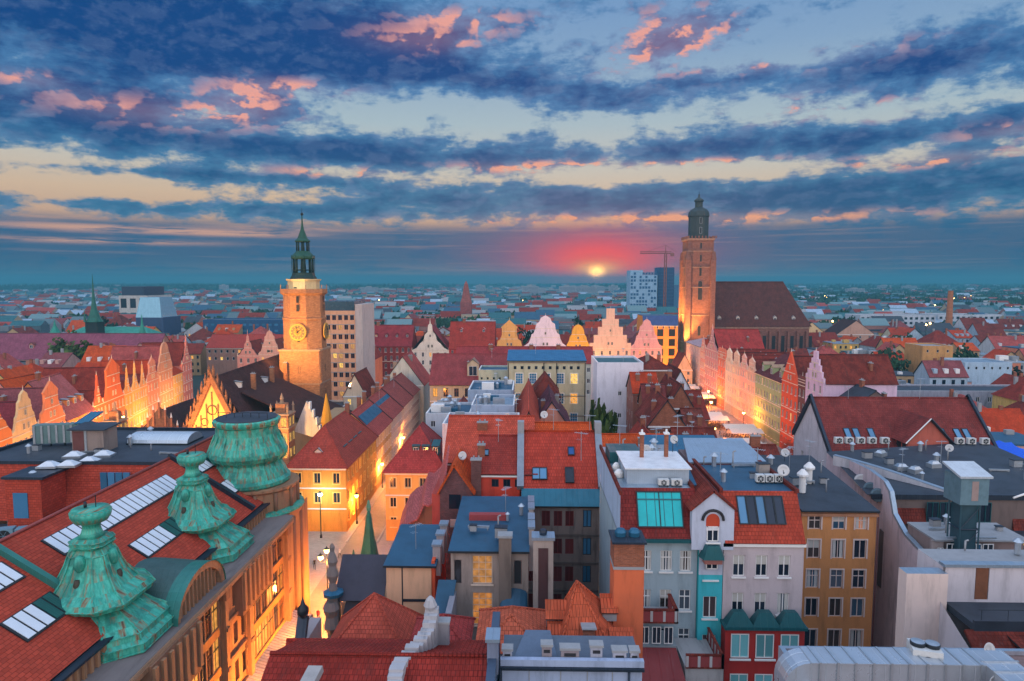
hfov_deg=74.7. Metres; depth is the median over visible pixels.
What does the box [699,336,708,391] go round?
market house
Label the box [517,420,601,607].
courtyard house
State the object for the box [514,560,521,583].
window
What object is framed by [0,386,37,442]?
market house
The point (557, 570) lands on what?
window
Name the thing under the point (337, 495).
window
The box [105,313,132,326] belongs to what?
house
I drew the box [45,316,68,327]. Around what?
house
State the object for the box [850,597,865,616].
window
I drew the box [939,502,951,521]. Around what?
window
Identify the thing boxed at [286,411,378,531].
street house
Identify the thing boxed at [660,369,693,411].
old house
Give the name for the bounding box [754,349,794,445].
market house
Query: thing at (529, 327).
house
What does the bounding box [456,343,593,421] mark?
long house
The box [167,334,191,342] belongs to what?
house
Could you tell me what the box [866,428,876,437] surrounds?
roof window
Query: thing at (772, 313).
gothic church
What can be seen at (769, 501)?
roof window
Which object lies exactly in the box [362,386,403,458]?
street house
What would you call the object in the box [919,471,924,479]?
roof cowl
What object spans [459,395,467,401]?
street house
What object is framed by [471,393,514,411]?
flat house
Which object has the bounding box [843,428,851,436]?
roof window
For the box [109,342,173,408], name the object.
market house
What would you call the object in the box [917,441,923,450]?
roof cowl
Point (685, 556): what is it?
window
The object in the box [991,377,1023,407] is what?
house
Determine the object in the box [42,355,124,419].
market house
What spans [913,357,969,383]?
house
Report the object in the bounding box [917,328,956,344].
house
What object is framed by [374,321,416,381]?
market house
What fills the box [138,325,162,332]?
house
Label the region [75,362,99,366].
house
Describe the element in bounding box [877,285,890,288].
tower block
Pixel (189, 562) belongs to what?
department store
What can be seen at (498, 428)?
television aerial
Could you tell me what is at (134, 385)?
market house
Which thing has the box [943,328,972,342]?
house
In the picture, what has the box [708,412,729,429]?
cafe awning
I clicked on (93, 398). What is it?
market house
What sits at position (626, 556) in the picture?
chimney stack
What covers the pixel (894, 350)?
house
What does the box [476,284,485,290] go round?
tower block
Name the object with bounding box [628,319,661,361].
market house
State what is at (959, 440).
air conditioner
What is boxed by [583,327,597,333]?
house
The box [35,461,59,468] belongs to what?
roof light
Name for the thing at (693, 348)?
market house
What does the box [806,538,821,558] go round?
window
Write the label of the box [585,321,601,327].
house
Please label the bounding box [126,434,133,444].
roof cowl
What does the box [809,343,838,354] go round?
house
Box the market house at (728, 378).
[724,348,776,414]
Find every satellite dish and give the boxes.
[458,451,465,459]
[540,411,547,417]
[644,445,650,450]
[670,435,677,451]
[777,464,789,483]
[781,448,788,460]
[854,474,862,487]
[863,482,872,494]
[870,488,881,502]
[945,444,953,456]
[984,643,994,649]
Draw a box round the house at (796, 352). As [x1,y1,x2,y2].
[787,348,803,354]
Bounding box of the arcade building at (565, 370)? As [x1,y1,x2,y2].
[507,350,586,421]
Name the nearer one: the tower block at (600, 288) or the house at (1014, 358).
the house at (1014, 358)
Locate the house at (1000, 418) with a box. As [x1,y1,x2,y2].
[977,403,1023,434]
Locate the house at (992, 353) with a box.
[982,348,1022,360]
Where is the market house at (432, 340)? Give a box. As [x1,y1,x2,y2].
[412,322,448,373]
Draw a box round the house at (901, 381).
[897,380,909,383]
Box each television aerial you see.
[409,523,421,543]
[496,419,501,441]
[501,486,508,511]
[673,414,683,436]
[713,452,727,475]
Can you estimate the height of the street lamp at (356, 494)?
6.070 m
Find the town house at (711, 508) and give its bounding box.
[682,460,737,647]
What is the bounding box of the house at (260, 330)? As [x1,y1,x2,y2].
[249,324,274,333]
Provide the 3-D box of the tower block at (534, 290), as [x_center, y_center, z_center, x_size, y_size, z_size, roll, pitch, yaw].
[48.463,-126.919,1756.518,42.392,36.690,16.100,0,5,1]
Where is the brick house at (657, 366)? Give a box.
[638,353,673,382]
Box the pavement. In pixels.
[308,398,790,637]
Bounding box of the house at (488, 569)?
[448,495,534,639]
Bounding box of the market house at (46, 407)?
[0,378,64,422]
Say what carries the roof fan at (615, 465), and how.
on the town house at (637, 496)
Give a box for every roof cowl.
[25,444,31,453]
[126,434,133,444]
[518,503,523,515]
[649,438,657,444]
[710,452,717,466]
[720,468,727,481]
[767,454,774,464]
[849,442,854,450]
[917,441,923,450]
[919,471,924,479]
[932,452,940,461]
[942,514,949,524]
[1012,537,1023,554]
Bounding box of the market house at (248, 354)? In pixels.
[237,330,263,367]
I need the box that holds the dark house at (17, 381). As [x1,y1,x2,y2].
[0,373,42,387]
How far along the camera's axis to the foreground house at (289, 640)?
47.73 m
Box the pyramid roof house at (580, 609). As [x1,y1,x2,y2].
[545,580,634,640]
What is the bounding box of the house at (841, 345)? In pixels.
[822,339,858,353]
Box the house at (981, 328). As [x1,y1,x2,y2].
[967,321,1006,335]
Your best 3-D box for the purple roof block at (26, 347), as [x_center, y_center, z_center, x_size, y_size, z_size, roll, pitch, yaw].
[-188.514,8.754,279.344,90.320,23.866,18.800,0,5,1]
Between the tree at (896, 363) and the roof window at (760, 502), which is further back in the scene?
the tree at (896, 363)
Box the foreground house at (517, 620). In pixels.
[476,605,545,680]
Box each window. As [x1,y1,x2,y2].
[100,472,107,489]
[107,472,114,485]
[115,472,122,481]
[121,298,126,307]
[123,472,129,478]
[130,298,135,307]
[192,638,220,680]
[200,603,219,653]
[253,565,283,631]
[254,596,284,663]
[272,536,282,573]
[294,472,301,483]
[313,472,320,483]
[313,492,321,503]
[332,472,339,483]
[332,492,340,503]
[347,488,349,501]
[351,465,353,476]
[389,477,396,488]
[389,497,396,507]
[389,516,396,527]
[404,477,411,488]
[419,477,425,486]
[433,388,437,396]
[444,388,447,396]
[454,388,458,396]
[454,560,461,582]
[471,556,493,585]
[472,592,491,626]
[492,479,498,486]
[503,479,509,486]
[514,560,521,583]
[515,373,522,383]
[528,566,532,580]
[528,594,532,607]
[529,373,536,383]
[532,467,546,479]
[542,511,549,525]
[553,566,561,580]
[553,594,561,598]
[554,511,561,525]
[554,539,561,553]
[557,373,564,383]
[559,393,563,403]
[565,467,573,482]
[565,511,573,525]
[565,539,572,553]
[565,567,572,580]
[567,446,574,455]
[570,373,577,383]
[570,393,577,403]
[570,413,577,421]
[582,566,590,581]
[583,510,590,526]
[583,538,590,554]
[636,491,683,527]
[643,589,650,605]
[643,626,648,643]
[644,550,652,572]
[652,626,660,643]
[657,329,663,335]
[659,551,673,573]
[659,590,670,606]
[664,627,672,643]
[668,349,674,355]
[669,329,674,335]
[669,339,674,345]
[678,551,692,573]
[678,628,688,637]
[679,590,691,612]
[697,326,700,335]
[698,281,702,299]
[701,596,717,620]
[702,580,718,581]
[705,526,720,543]
[706,564,717,568]
[729,634,750,660]
[730,674,747,680]
[731,555,745,578]
[732,593,742,608]
[736,495,749,523]
[746,495,758,524]
[754,555,768,578]
[754,593,765,612]
[754,634,775,660]
[754,674,772,680]
[755,495,767,524]
[764,495,777,524]
[773,496,786,524]
[775,593,788,616]
[777,555,791,578]
[780,634,798,645]
[804,597,818,616]
[804,628,817,645]
[805,568,820,587]
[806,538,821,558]
[807,516,822,529]
[826,628,841,645]
[828,597,843,616]
[829,568,844,588]
[830,539,845,558]
[831,517,846,529]
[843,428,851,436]
[848,629,863,646]
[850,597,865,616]
[851,428,860,438]
[851,569,866,588]
[852,539,867,558]
[854,517,868,529]
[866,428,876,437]
[926,502,938,521]
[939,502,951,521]
[946,543,953,548]
[952,428,962,436]
[961,428,971,437]
[980,503,991,522]
[982,544,993,548]
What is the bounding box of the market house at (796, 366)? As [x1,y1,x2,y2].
[779,348,812,454]
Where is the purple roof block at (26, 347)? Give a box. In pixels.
[0,333,169,364]
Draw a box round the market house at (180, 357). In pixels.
[142,334,192,400]
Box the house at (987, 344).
[978,333,1023,352]
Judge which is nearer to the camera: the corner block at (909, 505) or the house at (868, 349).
the corner block at (909, 505)
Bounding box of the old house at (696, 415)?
[677,406,706,426]
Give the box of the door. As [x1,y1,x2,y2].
[974,568,988,598]
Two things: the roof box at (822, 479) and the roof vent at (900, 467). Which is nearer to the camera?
the roof box at (822, 479)
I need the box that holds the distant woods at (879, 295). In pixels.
[566,287,1023,305]
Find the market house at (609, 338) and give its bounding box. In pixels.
[589,308,630,355]
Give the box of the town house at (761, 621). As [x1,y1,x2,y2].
[692,458,807,680]
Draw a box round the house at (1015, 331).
[1004,329,1023,333]
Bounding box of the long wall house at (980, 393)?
[897,384,1008,407]
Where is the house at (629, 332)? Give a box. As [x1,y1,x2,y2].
[619,325,636,342]
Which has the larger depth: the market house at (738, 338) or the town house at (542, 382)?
the market house at (738, 338)
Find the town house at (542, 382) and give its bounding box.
[532,371,560,398]
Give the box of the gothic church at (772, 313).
[678,194,811,354]
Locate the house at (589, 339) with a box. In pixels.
[587,331,593,342]
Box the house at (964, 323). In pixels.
[952,317,986,329]
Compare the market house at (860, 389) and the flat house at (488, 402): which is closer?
the flat house at (488, 402)
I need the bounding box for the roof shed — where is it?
[66,422,120,451]
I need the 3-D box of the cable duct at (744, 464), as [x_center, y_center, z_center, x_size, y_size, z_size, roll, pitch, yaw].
[22.113,11.940,64.026,2.281,0.350,0.400,0,5,-1]
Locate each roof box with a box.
[32,444,41,450]
[93,448,103,453]
[469,523,477,531]
[494,524,507,537]
[748,471,756,478]
[755,461,770,472]
[789,476,798,484]
[818,476,827,483]
[861,451,872,458]
[884,457,894,463]
[929,517,941,526]
[994,525,1003,530]
[1009,458,1023,466]
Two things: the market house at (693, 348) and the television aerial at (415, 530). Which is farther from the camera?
the market house at (693, 348)
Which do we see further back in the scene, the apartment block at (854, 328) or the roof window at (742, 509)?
the apartment block at (854, 328)
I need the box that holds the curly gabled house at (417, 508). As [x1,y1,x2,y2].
[398,445,449,529]
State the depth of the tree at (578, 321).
485.98 m
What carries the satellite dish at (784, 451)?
on the town house at (839, 519)
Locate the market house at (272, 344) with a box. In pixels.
[259,329,283,360]
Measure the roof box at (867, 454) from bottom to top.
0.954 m
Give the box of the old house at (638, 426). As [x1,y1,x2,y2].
[628,415,658,432]
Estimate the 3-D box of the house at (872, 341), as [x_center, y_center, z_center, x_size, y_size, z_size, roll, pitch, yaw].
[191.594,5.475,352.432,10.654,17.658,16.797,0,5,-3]
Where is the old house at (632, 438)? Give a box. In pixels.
[601,433,673,446]
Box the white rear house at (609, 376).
[591,356,643,432]
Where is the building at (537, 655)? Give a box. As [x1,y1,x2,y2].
[438,617,644,680]
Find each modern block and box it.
[845,314,935,327]
[920,313,1001,321]
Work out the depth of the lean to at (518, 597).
59.02 m
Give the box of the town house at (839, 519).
[760,455,879,646]
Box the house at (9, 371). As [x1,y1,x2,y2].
[0,365,34,378]
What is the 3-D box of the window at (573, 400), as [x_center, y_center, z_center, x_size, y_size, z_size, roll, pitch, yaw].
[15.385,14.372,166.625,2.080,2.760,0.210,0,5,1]
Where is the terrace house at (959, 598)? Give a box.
[895,549,1023,648]
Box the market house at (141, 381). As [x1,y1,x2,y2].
[120,364,147,426]
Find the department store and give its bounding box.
[0,411,312,680]
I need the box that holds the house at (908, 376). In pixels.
[894,371,913,383]
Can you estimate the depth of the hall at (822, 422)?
101.88 m
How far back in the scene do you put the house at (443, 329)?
464.18 m
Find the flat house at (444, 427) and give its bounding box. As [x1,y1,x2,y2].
[442,411,518,456]
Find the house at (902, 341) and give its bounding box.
[875,336,917,348]
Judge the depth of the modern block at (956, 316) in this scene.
522.52 m
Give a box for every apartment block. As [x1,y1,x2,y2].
[809,322,822,331]
[825,319,873,341]
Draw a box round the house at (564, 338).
[559,334,570,344]
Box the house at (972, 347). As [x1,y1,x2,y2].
[950,340,979,355]
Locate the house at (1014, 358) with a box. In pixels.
[1009,356,1023,374]
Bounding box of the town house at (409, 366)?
[381,350,429,424]
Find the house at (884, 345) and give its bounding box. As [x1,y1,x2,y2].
[876,341,904,352]
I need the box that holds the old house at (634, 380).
[625,370,657,432]
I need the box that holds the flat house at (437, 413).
[426,400,471,436]
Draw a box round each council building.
[429,353,507,406]
[479,365,507,380]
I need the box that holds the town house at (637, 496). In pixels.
[598,429,696,637]
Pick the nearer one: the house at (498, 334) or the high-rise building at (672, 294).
the house at (498, 334)
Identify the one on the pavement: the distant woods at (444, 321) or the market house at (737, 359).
the market house at (737, 359)
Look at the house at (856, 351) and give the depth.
294.32 m
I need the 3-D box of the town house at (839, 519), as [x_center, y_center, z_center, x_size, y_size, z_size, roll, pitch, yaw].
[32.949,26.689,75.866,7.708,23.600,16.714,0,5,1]
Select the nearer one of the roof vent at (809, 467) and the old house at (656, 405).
the roof vent at (809, 467)
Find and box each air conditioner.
[0,525,16,538]
[14,525,27,531]
[657,478,668,486]
[670,478,681,486]
[755,473,764,482]
[764,473,773,483]
[773,474,782,483]
[833,437,842,443]
[844,437,853,443]
[855,437,865,443]
[867,437,876,443]
[879,437,889,444]
[906,638,943,658]
[954,437,964,444]
[966,437,976,444]
[979,437,989,444]
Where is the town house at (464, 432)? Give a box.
[443,414,534,470]
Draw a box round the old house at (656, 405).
[634,383,685,432]
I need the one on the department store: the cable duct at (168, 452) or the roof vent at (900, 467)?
the cable duct at (168, 452)
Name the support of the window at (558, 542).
in the courtyard house at (563, 486)
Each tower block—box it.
[94,287,109,290]
[219,284,228,290]
[361,286,378,292]
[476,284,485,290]
[522,285,538,294]
[559,285,575,292]
[576,285,596,292]
[597,286,604,291]
[608,285,617,291]
[845,287,864,292]
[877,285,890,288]
[901,285,916,288]
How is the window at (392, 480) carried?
in the street house at (416, 459)
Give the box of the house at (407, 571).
[337,520,448,615]
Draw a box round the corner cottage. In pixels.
[671,351,692,389]
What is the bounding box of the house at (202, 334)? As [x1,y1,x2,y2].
[188,326,214,341]
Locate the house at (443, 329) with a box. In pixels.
[439,325,449,334]
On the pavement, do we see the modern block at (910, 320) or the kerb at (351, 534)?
the kerb at (351, 534)
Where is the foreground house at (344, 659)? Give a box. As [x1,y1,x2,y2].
[261,612,500,680]
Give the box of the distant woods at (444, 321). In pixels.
[0,288,1022,331]
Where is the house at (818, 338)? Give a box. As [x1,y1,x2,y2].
[809,330,839,347]
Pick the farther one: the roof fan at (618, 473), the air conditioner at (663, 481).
the roof fan at (618, 473)
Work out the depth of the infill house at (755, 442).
90.43 m
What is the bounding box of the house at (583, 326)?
[571,324,593,332]
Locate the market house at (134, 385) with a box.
[120,363,141,426]
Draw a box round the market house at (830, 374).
[805,347,898,401]
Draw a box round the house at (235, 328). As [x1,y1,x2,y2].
[213,321,242,333]
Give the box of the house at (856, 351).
[846,349,877,353]
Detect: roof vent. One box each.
[797,469,808,492]
[804,462,814,483]
[874,449,886,456]
[893,463,908,470]
[907,465,922,473]
[926,460,941,467]
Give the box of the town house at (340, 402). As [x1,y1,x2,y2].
[330,400,344,406]
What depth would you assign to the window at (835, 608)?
67.98 m
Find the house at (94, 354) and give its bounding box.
[81,343,126,362]
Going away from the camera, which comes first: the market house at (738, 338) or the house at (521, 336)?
the market house at (738, 338)
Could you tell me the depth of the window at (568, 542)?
72.74 m
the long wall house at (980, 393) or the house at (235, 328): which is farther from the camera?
the house at (235, 328)
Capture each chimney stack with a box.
[532,528,554,629]
[608,527,646,657]
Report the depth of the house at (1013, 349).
302.56 m
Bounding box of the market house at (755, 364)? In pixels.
[746,354,776,423]
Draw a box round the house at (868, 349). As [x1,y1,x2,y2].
[840,348,875,352]
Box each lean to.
[435,580,456,614]
[500,588,526,606]
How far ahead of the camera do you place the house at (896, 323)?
446.32 m
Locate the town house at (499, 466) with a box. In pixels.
[477,434,537,495]
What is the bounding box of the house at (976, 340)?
[966,334,998,348]
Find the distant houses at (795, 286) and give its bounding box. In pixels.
[6,284,999,289]
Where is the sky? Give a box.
[0,0,1023,283]
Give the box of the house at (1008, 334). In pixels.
[1006,333,1023,335]
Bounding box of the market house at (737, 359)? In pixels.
[731,351,788,418]
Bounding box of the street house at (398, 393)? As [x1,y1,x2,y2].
[375,377,413,442]
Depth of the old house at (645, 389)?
135.09 m
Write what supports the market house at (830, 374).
on the pavement
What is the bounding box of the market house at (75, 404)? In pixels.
[24,371,94,421]
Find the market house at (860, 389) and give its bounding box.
[840,378,887,396]
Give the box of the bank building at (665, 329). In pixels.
[637,314,677,364]
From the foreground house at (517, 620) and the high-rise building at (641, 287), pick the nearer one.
the foreground house at (517, 620)
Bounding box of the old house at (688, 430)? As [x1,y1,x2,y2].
[669,425,716,437]
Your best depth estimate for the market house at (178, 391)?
225.06 m
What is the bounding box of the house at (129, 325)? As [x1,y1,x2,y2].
[121,323,137,326]
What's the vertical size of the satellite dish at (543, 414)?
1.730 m
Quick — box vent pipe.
[732,450,735,466]
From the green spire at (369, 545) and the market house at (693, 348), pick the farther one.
the market house at (693, 348)
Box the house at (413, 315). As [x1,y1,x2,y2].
[405,312,418,317]
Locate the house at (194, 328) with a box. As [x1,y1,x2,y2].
[183,321,202,336]
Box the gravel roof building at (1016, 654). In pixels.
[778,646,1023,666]
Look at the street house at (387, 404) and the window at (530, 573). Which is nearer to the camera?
the window at (530, 573)
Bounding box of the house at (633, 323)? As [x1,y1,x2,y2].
[627,318,636,326]
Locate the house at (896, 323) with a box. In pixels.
[878,319,909,335]
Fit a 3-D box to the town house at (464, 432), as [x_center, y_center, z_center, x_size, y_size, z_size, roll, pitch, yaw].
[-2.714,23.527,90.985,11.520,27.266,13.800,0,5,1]
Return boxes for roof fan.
[612,462,619,470]
[614,469,623,477]
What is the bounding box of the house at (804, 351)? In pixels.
[785,347,808,354]
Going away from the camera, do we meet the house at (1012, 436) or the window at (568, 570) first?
the window at (568, 570)
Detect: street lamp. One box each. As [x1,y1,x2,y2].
[318,491,321,537]
[318,546,328,588]
[354,492,357,523]
[380,461,383,487]
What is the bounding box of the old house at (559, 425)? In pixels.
[535,421,591,429]
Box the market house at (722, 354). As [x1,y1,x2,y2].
[717,346,742,409]
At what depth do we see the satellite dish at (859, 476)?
78.28 m
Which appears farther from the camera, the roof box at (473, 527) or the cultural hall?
the cultural hall
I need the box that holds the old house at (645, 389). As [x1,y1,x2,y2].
[637,382,665,406]
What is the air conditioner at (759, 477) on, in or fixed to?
on the town house at (761, 621)
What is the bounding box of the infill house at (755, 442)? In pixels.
[749,433,779,454]
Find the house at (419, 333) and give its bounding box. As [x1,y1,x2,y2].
[416,330,424,335]
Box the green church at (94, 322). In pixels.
[49,276,166,334]
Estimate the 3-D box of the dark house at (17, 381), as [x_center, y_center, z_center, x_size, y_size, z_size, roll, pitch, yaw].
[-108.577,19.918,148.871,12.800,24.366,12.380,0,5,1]
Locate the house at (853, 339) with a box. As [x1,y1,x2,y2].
[839,334,861,342]
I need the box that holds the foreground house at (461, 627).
[410,613,475,639]
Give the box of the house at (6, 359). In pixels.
[0,353,23,369]
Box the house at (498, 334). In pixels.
[496,331,501,338]
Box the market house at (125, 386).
[103,367,132,426]
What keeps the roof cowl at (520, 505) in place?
on the house at (488, 569)
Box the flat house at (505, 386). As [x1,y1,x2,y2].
[468,376,514,401]
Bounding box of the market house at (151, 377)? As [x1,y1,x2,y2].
[99,356,159,419]
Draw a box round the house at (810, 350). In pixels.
[807,345,822,354]
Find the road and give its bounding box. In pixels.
[310,487,385,633]
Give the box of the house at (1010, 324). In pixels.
[994,317,1023,329]
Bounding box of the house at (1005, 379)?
[990,372,1023,384]
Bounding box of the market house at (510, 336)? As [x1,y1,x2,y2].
[496,319,523,345]
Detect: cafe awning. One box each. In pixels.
[689,384,699,389]
[701,392,715,405]
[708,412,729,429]
[720,424,764,437]
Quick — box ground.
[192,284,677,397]
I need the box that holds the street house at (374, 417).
[345,395,392,488]
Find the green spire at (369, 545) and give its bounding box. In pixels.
[352,500,378,554]
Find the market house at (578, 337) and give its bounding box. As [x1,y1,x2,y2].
[566,325,588,345]
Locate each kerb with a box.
[346,486,384,541]
[376,525,385,542]
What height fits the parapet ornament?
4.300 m
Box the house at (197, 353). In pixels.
[187,342,206,374]
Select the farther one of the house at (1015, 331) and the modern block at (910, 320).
the modern block at (910, 320)
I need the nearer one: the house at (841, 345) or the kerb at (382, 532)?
the kerb at (382, 532)
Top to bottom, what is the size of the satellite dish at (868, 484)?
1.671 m
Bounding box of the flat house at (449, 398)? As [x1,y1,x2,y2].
[437,394,467,401]
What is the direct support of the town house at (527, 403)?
on the pavement
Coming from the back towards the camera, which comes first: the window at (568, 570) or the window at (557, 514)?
the window at (568, 570)
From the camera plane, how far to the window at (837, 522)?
67.19 m
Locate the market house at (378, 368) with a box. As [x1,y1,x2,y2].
[375,345,382,389]
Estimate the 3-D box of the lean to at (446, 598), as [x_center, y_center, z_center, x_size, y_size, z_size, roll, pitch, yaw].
[-6.046,30.735,58.312,2.100,18.600,4.506,0,5,1]
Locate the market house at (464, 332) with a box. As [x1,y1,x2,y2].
[449,318,496,352]
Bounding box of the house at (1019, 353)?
[1014,349,1023,360]
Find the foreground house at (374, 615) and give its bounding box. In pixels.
[331,592,423,638]
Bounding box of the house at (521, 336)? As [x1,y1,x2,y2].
[519,333,525,341]
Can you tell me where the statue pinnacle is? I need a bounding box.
[323,543,343,637]
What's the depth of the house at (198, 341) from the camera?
370.80 m
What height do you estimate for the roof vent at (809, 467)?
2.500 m
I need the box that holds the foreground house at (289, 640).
[285,638,299,645]
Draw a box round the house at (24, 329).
[6,326,38,332]
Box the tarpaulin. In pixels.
[995,440,1023,457]
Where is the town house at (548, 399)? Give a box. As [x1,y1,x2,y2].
[538,384,569,420]
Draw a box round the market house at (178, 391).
[172,366,183,404]
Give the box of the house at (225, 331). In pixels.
[205,329,233,345]
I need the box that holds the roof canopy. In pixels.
[678,438,764,465]
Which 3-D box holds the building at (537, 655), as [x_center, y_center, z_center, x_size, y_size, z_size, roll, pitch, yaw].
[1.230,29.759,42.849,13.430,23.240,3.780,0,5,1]
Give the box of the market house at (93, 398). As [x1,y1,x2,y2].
[77,373,103,421]
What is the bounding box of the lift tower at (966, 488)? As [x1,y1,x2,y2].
[942,461,993,548]
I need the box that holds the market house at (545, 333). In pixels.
[524,313,565,345]
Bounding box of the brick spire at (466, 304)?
[460,281,471,313]
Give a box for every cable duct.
[159,452,177,453]
[468,525,488,529]
[731,463,755,466]
[928,527,944,530]
[988,468,1009,471]
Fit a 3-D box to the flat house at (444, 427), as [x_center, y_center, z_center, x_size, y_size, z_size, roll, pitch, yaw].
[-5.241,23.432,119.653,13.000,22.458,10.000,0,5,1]
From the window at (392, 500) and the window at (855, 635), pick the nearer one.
the window at (855, 635)
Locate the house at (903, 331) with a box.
[888,326,923,339]
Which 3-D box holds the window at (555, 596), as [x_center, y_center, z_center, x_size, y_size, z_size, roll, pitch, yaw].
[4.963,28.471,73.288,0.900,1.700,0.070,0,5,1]
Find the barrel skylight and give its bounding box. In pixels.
[126,431,203,444]
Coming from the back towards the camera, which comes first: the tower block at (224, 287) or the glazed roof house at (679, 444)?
the tower block at (224, 287)
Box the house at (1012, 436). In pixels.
[990,429,1023,448]
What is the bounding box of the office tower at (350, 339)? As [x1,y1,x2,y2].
[325,300,374,399]
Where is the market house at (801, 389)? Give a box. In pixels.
[797,375,805,418]
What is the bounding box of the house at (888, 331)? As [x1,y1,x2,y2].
[881,326,898,335]
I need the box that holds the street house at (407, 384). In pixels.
[386,371,420,432]
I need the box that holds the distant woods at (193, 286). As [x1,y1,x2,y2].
[0,282,1023,291]
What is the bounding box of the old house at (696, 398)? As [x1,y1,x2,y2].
[685,389,709,426]
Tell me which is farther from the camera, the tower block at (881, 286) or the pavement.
the tower block at (881, 286)
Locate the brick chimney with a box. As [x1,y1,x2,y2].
[945,291,952,324]
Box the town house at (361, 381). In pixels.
[342,367,374,410]
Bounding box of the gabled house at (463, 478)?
[432,448,481,579]
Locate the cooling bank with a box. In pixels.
[32,411,103,445]
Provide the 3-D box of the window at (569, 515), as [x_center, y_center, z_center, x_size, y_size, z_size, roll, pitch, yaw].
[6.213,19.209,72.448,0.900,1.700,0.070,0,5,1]
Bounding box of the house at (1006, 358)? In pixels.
[989,355,1020,371]
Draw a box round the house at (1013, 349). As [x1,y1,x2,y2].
[1002,344,1023,352]
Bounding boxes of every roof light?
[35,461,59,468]
[56,460,81,467]
[61,451,86,458]
[80,456,101,460]
[92,450,116,457]
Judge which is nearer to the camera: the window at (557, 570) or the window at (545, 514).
the window at (545, 514)
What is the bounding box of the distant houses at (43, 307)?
[0,287,1023,350]
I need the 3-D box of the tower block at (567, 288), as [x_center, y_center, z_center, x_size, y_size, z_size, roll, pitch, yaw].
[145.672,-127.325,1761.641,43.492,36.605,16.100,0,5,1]
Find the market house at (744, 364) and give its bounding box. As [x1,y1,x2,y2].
[738,352,780,423]
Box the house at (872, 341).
[859,334,881,349]
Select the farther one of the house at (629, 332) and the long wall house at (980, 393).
the house at (629, 332)
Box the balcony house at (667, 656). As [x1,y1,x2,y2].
[642,593,723,680]
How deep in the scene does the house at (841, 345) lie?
359.60 m
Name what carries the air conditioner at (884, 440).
on the corner block at (909, 505)
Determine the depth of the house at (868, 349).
338.94 m
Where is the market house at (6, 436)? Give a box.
[0,414,12,446]
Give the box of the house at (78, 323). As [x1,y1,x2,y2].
[65,319,86,332]
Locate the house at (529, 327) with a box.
[516,323,535,331]
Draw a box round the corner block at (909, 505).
[826,442,1023,646]
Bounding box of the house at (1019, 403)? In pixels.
[1003,394,1023,414]
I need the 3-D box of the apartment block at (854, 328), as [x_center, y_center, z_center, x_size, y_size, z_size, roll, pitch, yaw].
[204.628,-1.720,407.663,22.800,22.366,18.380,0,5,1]
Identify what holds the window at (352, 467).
in the street house at (333, 460)
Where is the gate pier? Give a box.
[295,597,321,637]
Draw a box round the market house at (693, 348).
[686,335,709,389]
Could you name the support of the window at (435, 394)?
in the council building at (454, 375)
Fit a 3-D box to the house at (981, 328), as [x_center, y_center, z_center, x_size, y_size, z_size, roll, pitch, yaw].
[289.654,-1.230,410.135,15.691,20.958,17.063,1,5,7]
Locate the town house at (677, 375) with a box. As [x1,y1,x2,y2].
[667,362,690,389]
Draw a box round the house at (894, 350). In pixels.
[870,349,903,370]
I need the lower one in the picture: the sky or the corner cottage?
the corner cottage
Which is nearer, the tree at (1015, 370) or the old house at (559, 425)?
the old house at (559, 425)
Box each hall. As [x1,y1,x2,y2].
[102,212,351,464]
[119,286,171,312]
[136,297,180,334]
[203,318,282,333]
[206,334,283,376]
[791,394,998,466]
[944,358,1012,384]
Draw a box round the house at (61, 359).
[39,348,81,367]
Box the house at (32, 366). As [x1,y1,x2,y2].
[27,359,43,373]
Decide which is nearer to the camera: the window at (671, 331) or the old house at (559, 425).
the old house at (559, 425)
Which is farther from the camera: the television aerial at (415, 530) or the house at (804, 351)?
the house at (804, 351)
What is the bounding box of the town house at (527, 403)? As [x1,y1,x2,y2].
[515,378,540,420]
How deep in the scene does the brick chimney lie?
495.92 m
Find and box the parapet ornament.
[300,595,438,680]
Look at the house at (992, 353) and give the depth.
280.11 m
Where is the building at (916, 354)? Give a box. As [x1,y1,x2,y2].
[904,343,952,371]
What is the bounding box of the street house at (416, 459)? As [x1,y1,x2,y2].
[382,421,442,540]
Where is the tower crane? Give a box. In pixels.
[640,245,675,306]
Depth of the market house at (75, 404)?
155.62 m
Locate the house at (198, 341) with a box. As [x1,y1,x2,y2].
[192,340,204,342]
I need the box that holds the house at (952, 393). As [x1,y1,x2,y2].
[949,389,985,407]
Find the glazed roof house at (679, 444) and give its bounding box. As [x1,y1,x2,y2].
[644,435,714,451]
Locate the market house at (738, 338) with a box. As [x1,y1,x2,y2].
[704,325,764,405]
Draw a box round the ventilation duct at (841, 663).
[774,646,1023,680]
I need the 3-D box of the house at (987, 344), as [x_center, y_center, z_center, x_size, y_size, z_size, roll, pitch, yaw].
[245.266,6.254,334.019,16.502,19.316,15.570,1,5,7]
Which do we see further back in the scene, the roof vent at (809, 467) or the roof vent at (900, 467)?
the roof vent at (900, 467)
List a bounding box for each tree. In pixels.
[47,337,80,352]
[73,339,96,358]
[101,316,108,323]
[517,327,533,342]
[574,318,583,325]
[587,398,617,432]
[877,345,910,370]
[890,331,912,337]
[953,343,978,357]
[1012,366,1023,376]
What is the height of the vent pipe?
1.660 m

